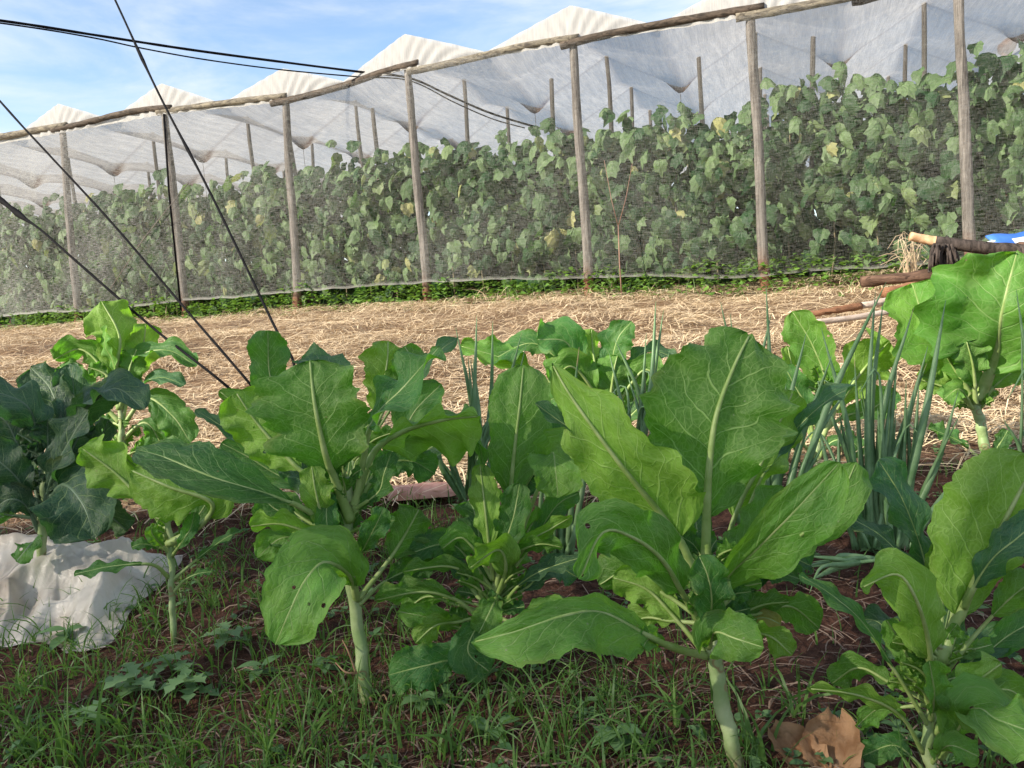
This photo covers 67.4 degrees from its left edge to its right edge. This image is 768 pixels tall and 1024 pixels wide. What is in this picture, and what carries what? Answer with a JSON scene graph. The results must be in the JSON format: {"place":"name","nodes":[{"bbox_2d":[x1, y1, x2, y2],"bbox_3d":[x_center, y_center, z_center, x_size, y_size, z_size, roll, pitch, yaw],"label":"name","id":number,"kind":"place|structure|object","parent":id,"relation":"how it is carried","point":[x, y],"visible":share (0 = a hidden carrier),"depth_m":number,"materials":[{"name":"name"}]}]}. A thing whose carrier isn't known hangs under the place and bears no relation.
{"place":"outdoors","nodes":[
{"label":"outdoors","id":0,"kind":"place"},
{"bbox_2d":[0,0,816,266],"label":"sky","id":1,"kind":"structure","parent":0,"point":[40,70],"materials":[{"name":"blue"}]},
{"bbox_2d":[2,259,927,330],"bbox_3d":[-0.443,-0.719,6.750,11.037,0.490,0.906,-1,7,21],"label":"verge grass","id":2,"kind":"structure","parent":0,"point":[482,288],"depth_m":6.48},
{"bbox_2d":[0,226,1023,767],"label":"ground","id":3,"kind":"structure","parent":0,"point":[814,652],"depth_m":1.55,"materials":[{"name":"red soil"}]},
{"bbox_2d":[0,202,44,328],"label":"cucumber vine","id":4,"kind":"object","parent":3,"relation":"on","point":[9,236],"visible":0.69,"depth_m":9.05,"materials":[{"name":"green plant"}]},
{"bbox_2d":[3,209,62,323],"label":"cucumber vine","id":5,"kind":"object","parent":3,"relation":"on","point":[26,234],"visible":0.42,"depth_m":9.04,"materials":[{"name":"green plant"}]},
{"bbox_2d":[20,204,84,323],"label":"cucumber vine","id":6,"kind":"object","parent":3,"relation":"on","point":[50,287],"visible":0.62,"depth_m":8.89,"materials":[{"name":"green plant"}]},
{"bbox_2d":[59,132,82,326],"bbox_3d":[-4.855,-1.615,8.466,0.219,2.276,0.092,-2,7,17],"label":"fence post","id":7,"kind":"object","parent":3,"relation":"on","point":[75,283],"visible":0.84,"depth_m":8.43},
{"bbox_2d":[0,0,1023,225],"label":"net roof","id":8,"kind":"structure","parent":7,"relation":"attached to","point":[653,68],"depth_m":7.85,"materials":[{"name":"fabric"}]},
{"bbox_2d":[0,114,927,316],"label":"net wall","id":9,"kind":"structure","parent":8,"relation":"hanging from","point":[87,310],"depth_m":8.24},
{"bbox_2d":[42,193,107,307],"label":"cucumber vine","id":10,"kind":"object","parent":3,"relation":"on","point":[80,243],"visible":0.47,"depth_m":8.82,"materials":[{"name":"green plant"}]},
{"bbox_2d":[0,361,150,563],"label":"kale plant","id":11,"kind":"object","parent":3,"relation":"on","point":[58,413],"visible":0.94,"depth_m":1.84,"materials":[{"name":"green plant"}]},
{"bbox_2d":[45,668,107,766],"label":"grass tuft","id":12,"kind":"object","parent":3,"relation":"on","point":[61,741],"visible":0.92,"depth_m":1.27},
{"bbox_2d":[0,532,182,652],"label":"plastic sheet","id":13,"kind":"object","parent":3,"relation":"on","point":[56,566],"visible":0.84,"depth_m":1.82,"materials":[{"name":"plastic"}]},
{"bbox_2d":[78,191,129,306],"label":"cucumber vine","id":14,"kind":"object","parent":3,"relation":"on","point":[100,202],"visible":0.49,"depth_m":8.77,"materials":[{"name":"green plant"}]},
{"bbox_2d":[0,196,230,387],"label":"guy wire","id":15,"kind":"object","parent":3,"relation":"attached to","point":[15,211],"visible":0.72,"depth_m":2.65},
{"bbox_2d":[91,191,142,318],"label":"cucumber vine","id":16,"kind":"object","parent":3,"relation":"on","point":[132,277],"visible":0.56,"depth_m":8.66,"materials":[{"name":"green plant"}]},
{"bbox_2d":[50,299,198,455],"bbox_3d":[-1.243,0.049,2.533,0.495,0.657,0.211,-4,6,0],"label":"kale plant","id":17,"kind":"object","parent":3,"relation":"on","point":[124,340],"visible":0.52,"depth_m":2.49,"materials":[{"name":"green plant"}]},
{"bbox_2d":[0,100,250,385],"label":"guy wire","id":18,"kind":"object","parent":3,"relation":"attached to","point":[140,256],"visible":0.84,"depth_m":2.86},
{"bbox_2d":[98,661,161,698],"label":"weed plant","id":19,"kind":"object","parent":3,"relation":"on","point":[145,682],"visible":0.93,"depth_m":1.41,"materials":[{"name":"green plant"}]},
{"bbox_2d":[111,183,174,322],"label":"cucumber vine","id":20,"kind":"object","parent":3,"relation":"on","point":[133,198],"visible":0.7,"depth_m":8.50,"materials":[{"name":"green plant"}]},
{"bbox_2d":[74,434,242,645],"bbox_3d":[-0.748,0.341,1.625,0.378,0.473,0.202,-4,6,0],"label":"kale plant","id":21,"kind":"object","parent":3,"relation":"on","point":[115,469],"visible":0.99,"depth_m":1.59,"materials":[{"name":"green plant"}]},
{"bbox_2d":[128,168,197,314],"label":"cucumber vine","id":22,"kind":"object","parent":3,"relation":"on","point":[160,268],"visible":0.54,"depth_m":8.39,"materials":[{"name":"green plant"}]},
{"bbox_2d":[161,114,190,319],"bbox_3d":[-3.480,-1.646,7.961,0.106,2.272,0.097,-4,6,0],"label":"fence post","id":23,"kind":"object","parent":3,"relation":"on","point":[178,236],"visible":0.73,"depth_m":7.93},
{"bbox_2d":[50,105,171,132],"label":"roof beam","id":24,"kind":"structure","parent":23,"relation":"on","point":[114,115],"depth_m":8.00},
{"bbox_2d":[157,184,213,318],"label":"cucumber vine","id":25,"kind":"object","parent":3,"relation":"on","point":[196,287],"visible":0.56,"depth_m":8.30,"materials":[{"name":"green plant"}]},
{"bbox_2d":[157,660,220,704],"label":"weed plant","id":26,"kind":"object","parent":3,"relation":"on","point":[183,676],"visible":0.94,"depth_m":1.42,"materials":[{"name":"green plant"}]},
{"bbox_2d":[114,0,295,365],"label":"guy wire","id":27,"kind":"object","parent":3,"relation":"attached to","point":[203,179],"visible":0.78,"depth_m":3.16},
{"bbox_2d":[179,183,247,318],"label":"cucumber vine","id":28,"kind":"object","parent":3,"relation":"on","point":[199,206],"visible":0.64,"depth_m":8.19,"materials":[{"name":"green plant"}]},
{"bbox_2d":[204,175,259,313],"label":"cucumber vine","id":29,"kind":"object","parent":3,"relation":"on","point":[232,267],"visible":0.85,"depth_m":8.10,"materials":[{"name":"green plant"}]},
{"bbox_2d":[222,166,278,314],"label":"cucumber vine","id":30,"kind":"object","parent":3,"relation":"on","point":[248,229],"visible":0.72,"depth_m":7.97,"materials":[{"name":"green plant"}]},
{"bbox_2d":[227,677,298,766],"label":"grass tuft","id":31,"kind":"object","parent":3,"relation":"on","point":[272,735],"visible":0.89,"depth_m":1.23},
{"bbox_2d":[253,161,311,308],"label":"cucumber vine","id":32,"kind":"object","parent":3,"relation":"on","point":[270,202],"visible":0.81,"depth_m":7.81,"materials":[{"name":"green plant"}]},
{"bbox_2d":[282,104,301,314],"bbox_3d":[-2.144,-1.637,7.482,0.181,2.192,0.095,-2,7,11],"label":"fence post","id":33,"kind":"object","parent":3,"relation":"on","point":[294,237],"visible":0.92,"depth_m":7.45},
{"bbox_2d":[155,93,286,115],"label":"roof beam","id":34,"kind":"structure","parent":33,"relation":"on","point":[222,103],"depth_m":7.52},
{"bbox_2d":[132,346,481,708],"bbox_3d":[-0.321,0.291,1.333,0.526,0.686,0.368,-2,7,14],"label":"kale plant","id":35,"kind":"object","parent":3,"relation":"on","point":[308,419],"visible":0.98,"depth_m":1.29,"materials":[{"name":"green plant"}]},
{"bbox_2d":[280,162,337,306],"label":"cucumber vine","id":36,"kind":"object","parent":3,"relation":"on","point":[311,262],"visible":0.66,"depth_m":7.79,"materials":[{"name":"green plant"}]},
{"bbox_2d":[194,330,457,586],"bbox_3d":[-0.411,0.167,1.822,0.649,0.609,0.128,-4,6,0],"label":"kale plant","id":37,"kind":"object","parent":3,"relation":"on","point":[269,351],"visible":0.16,"depth_m":1.79,"materials":[{"name":"green plant"}]},
{"bbox_2d":[306,152,352,304],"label":"cucumber vine","id":38,"kind":"object","parent":3,"relation":"on","point":[330,248],"visible":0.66,"depth_m":7.68,"materials":[{"name":"green plant"}]},
{"bbox_2d":[324,140,384,305],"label":"cucumber vine","id":39,"kind":"object","parent":3,"relation":"on","point":[357,242],"visible":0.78,"depth_m":7.54,"materials":[{"name":"green plant"}]},
{"bbox_2d":[346,140,413,306],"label":"cucumber vine","id":40,"kind":"object","parent":3,"relation":"on","point":[384,237],"visible":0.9,"depth_m":7.44,"materials":[{"name":"green plant"}]},
{"bbox_2d":[391,142,444,302],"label":"cucumber vine","id":41,"kind":"object","parent":3,"relation":"on","point":[409,222],"visible":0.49,"depth_m":7.38,"materials":[{"name":"green plant"}]},
{"bbox_2d":[404,70,431,309],"bbox_3d":[-0.848,-1.712,7.002,0.100,2.280,0.091,-4,6,0],"label":"fence post","id":42,"kind":"object","parent":3,"relation":"on","point":[420,216],"visible":0.93,"depth_m":6.97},
{"bbox_2d":[269,59,417,106],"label":"roof beam","id":43,"kind":"structure","parent":42,"relation":"attached to","point":[337,87],"depth_m":7.05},
{"bbox_2d":[0,22,524,128],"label":"overhead cable","id":44,"kind":"object","parent":43,"relation":"attached to","point":[244,64],"visible":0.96,"depth_m":6.52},
{"bbox_2d":[0,19,543,129],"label":"overhead cable","id":45,"kind":"object","parent":43,"relation":"attached to","point":[202,51],"visible":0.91,"depth_m":6.55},
{"bbox_2d":[387,482,455,500],"bbox_3d":[-0.269,0.310,2.266,0.206,0.035,0.101,-3,6,-13],"label":"roof tile","id":46,"kind":"object","parent":3,"relation":"on","point":[435,492],"visible":0.76,"depth_m":2.23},
{"bbox_2d":[390,679,482,767],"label":"grass tuft","id":47,"kind":"object","parent":3,"relation":"on","point":[443,736],"visible":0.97,"depth_m":1.20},
{"bbox_2d":[406,137,471,304],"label":"cucumber vine","id":48,"kind":"object","parent":3,"relation":"on","point":[443,188],"visible":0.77,"depth_m":7.18,"materials":[{"name":"green plant"}]},
{"bbox_2d":[432,141,508,301],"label":"cucumber vine","id":49,"kind":"object","parent":3,"relation":"on","point":[464,201],"visible":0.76,"depth_m":7.08,"materials":[{"name":"green plant"}]},
{"bbox_2d":[374,365,582,694],"bbox_3d":[-0.054,0.300,1.425,0.393,0.647,0.264,-4,6,0],"label":"kale plant","id":50,"kind":"object","parent":3,"relation":"on","point":[525,454],"visible":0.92,"depth_m":1.39,"materials":[{"name":"green plant"}]},
{"bbox_2d":[0,246,960,330],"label":"ground creeper","id":51,"kind":"object","parent":3,"relation":"on","point":[517,287],"visible":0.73,"depth_m":6.73,"materials":[{"name":"green plant"}]},
{"bbox_2d":[437,317,525,501],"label":"spring onion clump","id":52,"kind":"object","parent":3,"relation":"on","point":[452,478],"visible":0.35,"depth_m":1.89,"materials":[{"name":"green plant"}]},
{"bbox_2d":[460,153,513,300],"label":"cucumber vine","id":53,"kind":"object","parent":3,"relation":"on","point":[500,272],"visible":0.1,"depth_m":7.90,"materials":[{"name":"green plant"}]},
{"bbox_2d":[437,670,538,744],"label":"grass tuft","id":54,"kind":"object","parent":3,"relation":"on","point":[488,719],"visible":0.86,"depth_m":1.25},
{"bbox_2d":[468,128,537,297],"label":"cucumber vine","id":55,"kind":"object","parent":3,"relation":"on","point":[502,222],"visible":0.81,"depth_m":6.98,"materials":[{"name":"green plant"}]},
{"bbox_2d":[0,438,1022,767],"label":"ground weeds","id":56,"kind":"object","parent":3,"relation":"on","point":[698,732],"visible":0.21,"depth_m":1.22,"materials":[{"name":"green plant"}]},
{"bbox_2d":[0,263,1023,538],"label":"straw mulch","id":57,"kind":"object","parent":3,"relation":"on","point":[632,311],"visible":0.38,"depth_m":4.82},
{"bbox_2d":[460,316,676,421],"bbox_3d":[0.241,0.039,2.452,0.790,0.519,0.268,-4,6,0],"label":"kale plant","id":58,"kind":"object","parent":57,"relation":"on","point":[560,342],"visible":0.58,"depth_m":2.40,"materials":[{"name":"green plant"}]},
{"bbox_2d":[880,282,913,297],"bbox_3d":[2.446,-0.555,4.268,0.859,0.104,0.090,-5,7,-7],"label":"timber","id":59,"kind":"object","parent":57,"relation":"on","point":[886,290],"visible":0.09,"depth_m":4.20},
{"bbox_2d":[859,269,931,286],"bbox_3d":[2.657,-0.698,4.487,1.166,0.195,0.109,-3,7,8],"label":"log","id":60,"kind":"object","parent":59,"relation":"on","point":[894,278],"visible":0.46,"depth_m":4.54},
{"bbox_2d":[935,236,1023,254],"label":"pole","id":61,"kind":"object","parent":60,"relation":"on","point":[976,246],"visible":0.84,"depth_m":4.40,"materials":[{"name":"brown wood"}]},
{"bbox_2d":[928,243,959,272],"bbox_3d":[2.510,-0.728,4.479,0.173,0.198,0.196,-1,7,19],"label":"netting rag","id":62,"kind":"object","parent":61,"relation":"hanging from","point":[942,254],"visible":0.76,"depth_m":4.44,"materials":[{"name":"black fabric"}]},
{"bbox_2d":[0,389,1023,767],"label":"dry debris","id":63,"kind":"object","parent":3,"relation":"on","point":[778,665],"visible":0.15,"depth_m":1.36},
{"bbox_2d":[493,125,569,298],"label":"cucumber vine","id":64,"kind":"object","parent":3,"relation":"on","point":[525,168],"visible":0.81,"depth_m":6.89,"materials":[{"name":"green plant"}]},
{"bbox_2d":[538,350,585,554],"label":"spring onion clump","id":65,"kind":"object","parent":3,"relation":"on","point":[566,537],"visible":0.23,"depth_m":1.71,"materials":[{"name":"green plant"}]},
{"bbox_2d":[534,117,599,295],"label":"cucumber vine","id":66,"kind":"object","parent":3,"relation":"on","point":[563,160],"visible":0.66,"depth_m":6.83,"materials":[{"name":"green plant"}]},
{"bbox_2d":[522,682,611,767],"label":"grass tuft","id":67,"kind":"object","parent":3,"relation":"on","point":[545,750],"visible":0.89,"depth_m":1.18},
{"bbox_2d":[569,46,593,301],"bbox_3d":[0.592,-1.728,6.479,0.106,2.245,0.090,0,7,27],"label":"fence post","id":68,"kind":"object","parent":3,"relation":"on","point":[582,185],"visible":0.89,"depth_m":6.45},
{"bbox_2d":[406,34,578,74],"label":"roof beam","id":69,"kind":"structure","parent":68,"relation":"attached to","point":[477,56],"depth_m":6.56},
{"bbox_2d":[572,116,639,294],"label":"cucumber vine","id":70,"kind":"object","parent":3,"relation":"on","point":[608,150],"visible":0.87,"depth_m":6.67,"materials":[{"name":"green plant"}]},
{"bbox_2d":[591,723,643,751],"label":"weed plant","id":71,"kind":"object","parent":3,"relation":"on","point":[616,744],"visible":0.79,"depth_m":1.16,"materials":[{"name":"green plant"}]},
{"bbox_2d":[578,675,687,765],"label":"grass tuft","id":72,"kind":"object","parent":3,"relation":"on","point":[645,750],"visible":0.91,"depth_m":1.14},
{"bbox_2d":[599,108,674,293],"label":"cucumber vine","id":73,"kind":"object","parent":3,"relation":"on","point":[642,205],"visible":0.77,"depth_m":6.60,"materials":[{"name":"green plant"}]},
{"bbox_2d":[609,304,668,435],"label":"spring onion clump","id":74,"kind":"object","parent":3,"relation":"on","point":[641,424],"visible":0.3,"depth_m":1.99,"materials":[{"name":"green plant"}]},
{"bbox_2d":[615,665,709,727],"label":"grass tuft","id":75,"kind":"object","parent":3,"relation":"on","point":[675,714],"visible":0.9,"depth_m":1.23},
{"bbox_2d":[471,326,872,767],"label":"kale plant","id":76,"kind":"object","parent":3,"relation":"on","point":[728,418],"visible":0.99,"depth_m":1.06,"materials":[{"name":"green plant"}]},
{"bbox_2d":[645,102,715,294],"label":"cucumber vine","id":77,"kind":"object","parent":3,"relation":"on","point":[677,229],"visible":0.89,"depth_m":6.47,"materials":[{"name":"green plant"}]},
{"bbox_2d":[641,108,731,290],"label":"cucumber vine","id":78,"kind":"object","parent":3,"relation":"on","point":[685,177],"visible":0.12,"depth_m":7.18,"materials":[{"name":"green plant"}]},
{"bbox_2d":[677,117,745,290],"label":"cucumber vine","id":79,"kind":"object","parent":3,"relation":"on","point":[713,164],"visible":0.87,"depth_m":6.39,"materials":[{"name":"green plant"}]},
{"bbox_2d":[671,97,769,287],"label":"cucumber vine","id":80,"kind":"object","parent":3,"relation":"on","point":[735,195],"visible":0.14,"depth_m":7.04,"materials":[{"name":"green plant"}]},
{"bbox_2d":[715,101,792,287],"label":"cucumber vine","id":81,"kind":"object","parent":3,"relation":"on","point":[775,147],"visible":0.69,"depth_m":6.29,"materials":[{"name":"green plant"}]},
{"bbox_2d":[746,19,771,294],"bbox_3d":[1.933,-1.741,6.000,0.146,2.212,0.095,0,7,26],"label":"fence post","id":82,"kind":"object","parent":3,"relation":"on","point":[761,217],"visible":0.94,"depth_m":5.97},
{"bbox_2d":[559,2,763,49],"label":"roof beam","id":83,"kind":"structure","parent":82,"relation":"on","point":[637,28],"depth_m":6.06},
{"bbox_2d":[736,0,853,22],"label":"roof beam","id":84,"kind":"structure","parent":82,"relation":"on","point":[779,10],"depth_m":5.75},
{"bbox_2d":[726,677,823,767],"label":"grass tuft","id":85,"kind":"object","parent":3,"relation":"on","point":[758,751],"visible":0.87,"depth_m":1.15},
{"bbox_2d":[731,123,821,285],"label":"cucumber vine","id":86,"kind":"object","parent":3,"relation":"on","point":[793,248],"visible":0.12,"depth_m":6.89,"materials":[{"name":"green plant"}]},
{"bbox_2d":[760,74,835,282],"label":"cucumber vine","id":87,"kind":"object","parent":3,"relation":"on","point":[791,105],"visible":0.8,"depth_m":6.21,"materials":[{"name":"green plant"}]},
{"bbox_2d":[768,720,831,767],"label":"dry leaf","id":88,"kind":"object","parent":3,"relation":"on","point":[789,735],"visible":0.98,"depth_m":1.14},
{"bbox_2d":[721,283,885,524],"bbox_3d":[0.617,0.077,1.621,0.384,0.579,0.125,-4,6,0],"label":"spring onion clump","id":89,"kind":"object","parent":3,"relation":"on","point":[808,462],"visible":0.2,"depth_m":1.62,"materials":[{"name":"green plant"}]},
{"bbox_2d":[772,92,871,281],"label":"cucumber vine","id":90,"kind":"object","parent":3,"relation":"on","point":[840,248],"visible":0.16,"depth_m":6.81,"materials":[{"name":"green plant"}]},
{"bbox_2d":[784,61,868,280],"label":"cucumber vine","id":91,"kind":"object","parent":3,"relation":"on","point":[825,186],"visible":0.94,"depth_m":6.06,"materials":[{"name":"green plant"}]},
{"bbox_2d":[799,707,864,767],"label":"dry leaf","id":92,"kind":"object","parent":3,"relation":"on","point":[844,744],"visible":1,"depth_m":1.13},
{"bbox_2d":[781,310,900,464],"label":"kale plant","id":93,"kind":"object","parent":3,"relation":"on","point":[799,325],"visible":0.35,"depth_m":2.33,"materials":[{"name":"green plant"}]},
{"bbox_2d":[809,553,874,592],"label":"spring onion clump","id":94,"kind":"object","parent":3,"relation":"on","point":[839,562],"visible":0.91,"depth_m":1.65,"materials":[{"name":"green plant"}]},
{"bbox_2d":[762,648,923,718],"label":"grass tuft","id":95,"kind":"object","parent":3,"relation":"on","point":[798,695],"visible":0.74,"depth_m":1.24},
{"bbox_2d":[833,98,927,277],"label":"cucumber vine","id":96,"kind":"object","parent":3,"relation":"on","point":[884,239],"visible":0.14,"depth_m":6.77,"materials":[{"name":"green plant"}]},
{"bbox_2d":[804,289,960,550],"bbox_3d":[0.855,0.096,1.797,0.374,0.630,0.132,-3,7,6],"label":"spring onion clump","id":97,"kind":"object","parent":3,"relation":"on","point":[876,507],"visible":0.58,"depth_m":1.79,"materials":[{"name":"green plant"}]},
{"bbox_2d":[839,73,933,273],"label":"cucumber vine","id":98,"kind":"object","parent":3,"relation":"on","point":[876,165],"visible":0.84,"depth_m":5.93,"materials":[{"name":"green plant"}]},
{"bbox_2d":[881,231,927,272],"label":"dry grass tuft","id":99,"kind":"object","parent":3,"relation":"on","point":[913,265],"visible":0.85,"depth_m":4.80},
{"bbox_2d":[799,448,1023,767],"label":"kale plant","id":100,"kind":"object","parent":3,"relation":"on","point":[936,590],"visible":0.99,"depth_m":1.02,"materials":[{"name":"green plant"}]},
{"bbox_2d":[876,66,972,264],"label":"cucumber vine","id":101,"kind":"object","parent":3,"relation":"on","point":[919,142],"visible":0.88,"depth_m":5.81,"materials":[{"name":"green plant"}]},
{"bbox_2d":[885,83,992,270],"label":"cucumber vine","id":102,"kind":"object","parent":3,"relation":"on","point":[930,168],"visible":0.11,"depth_m":6.47,"materials":[{"name":"green plant"}]},
{"bbox_2d":[881,250,1023,455],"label":"kale plant","id":103,"kind":"object","parent":3,"relation":"on","point":[981,330],"visible":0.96,"depth_m":2.19,"materials":[{"name":"green plant"}]},
{"bbox_2d":[953,0,975,254],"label":"fence post","id":104,"kind":"object","parent":3,"relation":"on","point":[966,179],"visible":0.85,"depth_m":5.48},
{"bbox_2d":[924,41,1023,240],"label":"cucumber vine","id":105,"kind":"object","parent":3,"relation":"on","point":[994,127],"visible":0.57,"depth_m":5.73,"materials":[{"name":"green plant"}]},
{"bbox_2d":[938,86,1023,257],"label":"cucumber vine","id":106,"kind":"object","parent":3,"relation":"on","point":[996,222],"visible":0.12,"depth_m":6.36,"materials":[{"name":"green plant"}]},
{"bbox_2d":[971,38,1023,241],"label":"cucumber vine","id":107,"kind":"object","parent":3,"relation":"on","point":[1007,79],"visible":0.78,"depth_m":5.61,"materials":[{"name":"green plant"}]},
{"bbox_2d":[1003,289,1023,451],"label":"spring onion clump","id":108,"kind":"object","parent":3,"relation":"on","point":[1021,433],"visible":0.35,"depth_m":1.75,"materials":[{"name":"green plant"}]},
{"bbox_2d":[0,440,1023,767],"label":"grass","id":109,"kind":"structure","parent":0,"point":[174,760],"depth_m":1.33,"materials":[{"name":"plant"}]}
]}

